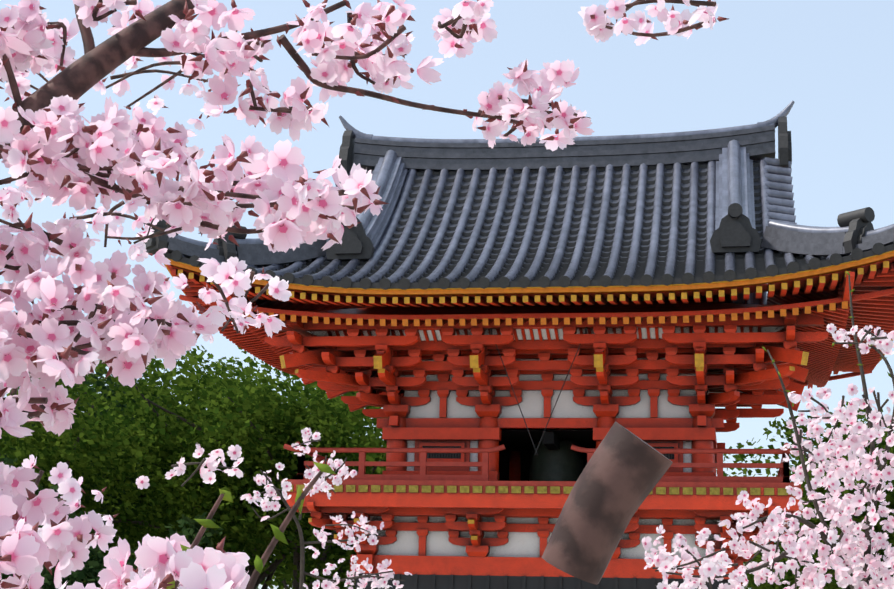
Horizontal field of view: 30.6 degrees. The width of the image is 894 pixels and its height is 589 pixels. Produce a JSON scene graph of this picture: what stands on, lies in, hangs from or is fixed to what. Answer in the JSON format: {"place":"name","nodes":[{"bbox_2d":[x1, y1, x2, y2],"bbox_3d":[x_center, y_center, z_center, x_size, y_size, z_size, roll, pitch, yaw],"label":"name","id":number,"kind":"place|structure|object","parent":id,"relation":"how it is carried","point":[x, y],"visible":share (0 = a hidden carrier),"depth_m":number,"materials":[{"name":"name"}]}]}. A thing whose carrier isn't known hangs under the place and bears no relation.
{"place":"outdoors","nodes":[
{"label":"outdoors","id":0,"kind":"place"},
{"bbox_2d":[0,0,893,588],"label":"sky","id":1,"kind":"structure","parent":0,"point":[834,59],"materials":[{"name":"blue"}]},
{"bbox_2d":[143,100,893,588],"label":"temple","id":2,"kind":"structure","parent":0,"point":[505,334],"depth_m":22.96,"materials":[{"name":"paint"}]},
{"label":"ground","id":3,"kind":"structure","parent":0,"visible":0},
{"bbox_2d":[0,372,215,581],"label":"maple tree","id":4,"kind":"object","parent":3,"relation":"on","point":[85,439],"visible":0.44,"depth_m":31.03,"materials":[{"name":"green plant"}]},
{"bbox_2d":[0,457,223,588],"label":"dark tree","id":5,"kind":"object","parent":3,"relation":"on","point":[88,572],"visible":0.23,"depth_m":27.66,"materials":[{"name":"green plant"}]},
{"bbox_2d":[0,359,309,581],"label":"dark tree","id":6,"kind":"object","parent":3,"relation":"on","point":[98,383],"depth_m":36.16,"materials":[{"name":"green plant"}]},
{"bbox_2d":[71,345,382,586],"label":"maple tree","id":7,"kind":"object","parent":3,"relation":"on","point":[231,360],"visible":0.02,"depth_m":40.37,"materials":[{"name":"green plant"}]},
{"bbox_2d":[82,358,381,588],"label":"maple tree","id":8,"kind":"object","parent":3,"relation":"on","point":[271,569],"visible":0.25,"depth_m":32.85,"materials":[{"name":"green plant"}]},
{"bbox_2d":[94,345,386,588],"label":"maple tree","id":9,"kind":"object","parent":3,"relation":"on","point":[278,410],"visible":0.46,"depth_m":31.46,"materials":[{"name":"green plant"}]},
{"bbox_2d":[257,440,383,588],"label":"tree","id":10,"kind":"object","parent":3,"relation":"on","point":[280,583],"visible":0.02,"depth_m":60.83,"materials":[{"name":"green plant"}]},
{"bbox_2d":[308,391,382,565],"bbox_3d":[-0.379,5.533,37.167,6.731,7.775,8.114,9,-14,-33],"label":"maple tree","id":11,"kind":"object","parent":3,"relation":"on","point":[364,446],"depth_m":35.61,"materials":[{"name":"green plant"}]},
{"bbox_2d":[0,0,728,588],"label":"tree branches","id":12,"kind":"object","parent":3,"relation":"on","point":[620,476],"visible":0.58,"depth_m":1.43,"materials":[{"name":"brown plant"}]},
{"bbox_2d":[0,0,717,588],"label":"cherry blossoms","id":13,"kind":"object","parent":12,"relation":"attached to","point":[26,548],"visible":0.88,"depth_m":1.41,"materials":[{"name":"pink plant"}]},
{"bbox_2d":[171,271,893,588],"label":"tree branches","id":14,"kind":"object","parent":3,"relation":"on","point":[809,524],"visible":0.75,"depth_m":6.99,"materials":[{"name":"brown plant"}]},
{"bbox_2d":[136,323,893,588],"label":"cherry blossoms","id":15,"kind":"object","parent":14,"relation":"attached to","point":[804,547],"visible":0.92,"depth_m":6.81,"materials":[{"name":"pink plant"}]},
{"bbox_2d":[716,468,780,588],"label":"tree","id":16,"kind":"object","parent":3,"relation":"on","point":[746,562],"depth_m":61.15,"materials":[{"name":"green plant"}]},
{"bbox_2d":[716,401,893,588],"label":"maple tree","id":17,"kind":"object","parent":3,"relation":"on","point":[832,584],"visible":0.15,"depth_m":31.34,"materials":[{"name":"green plant"}]},
{"bbox_2d":[776,414,893,586],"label":"maple tree","id":18,"kind":"object","parent":3,"relation":"on","point":[861,417],"depth_m":34.52,"materials":[{"name":"green plant"}]}
]}

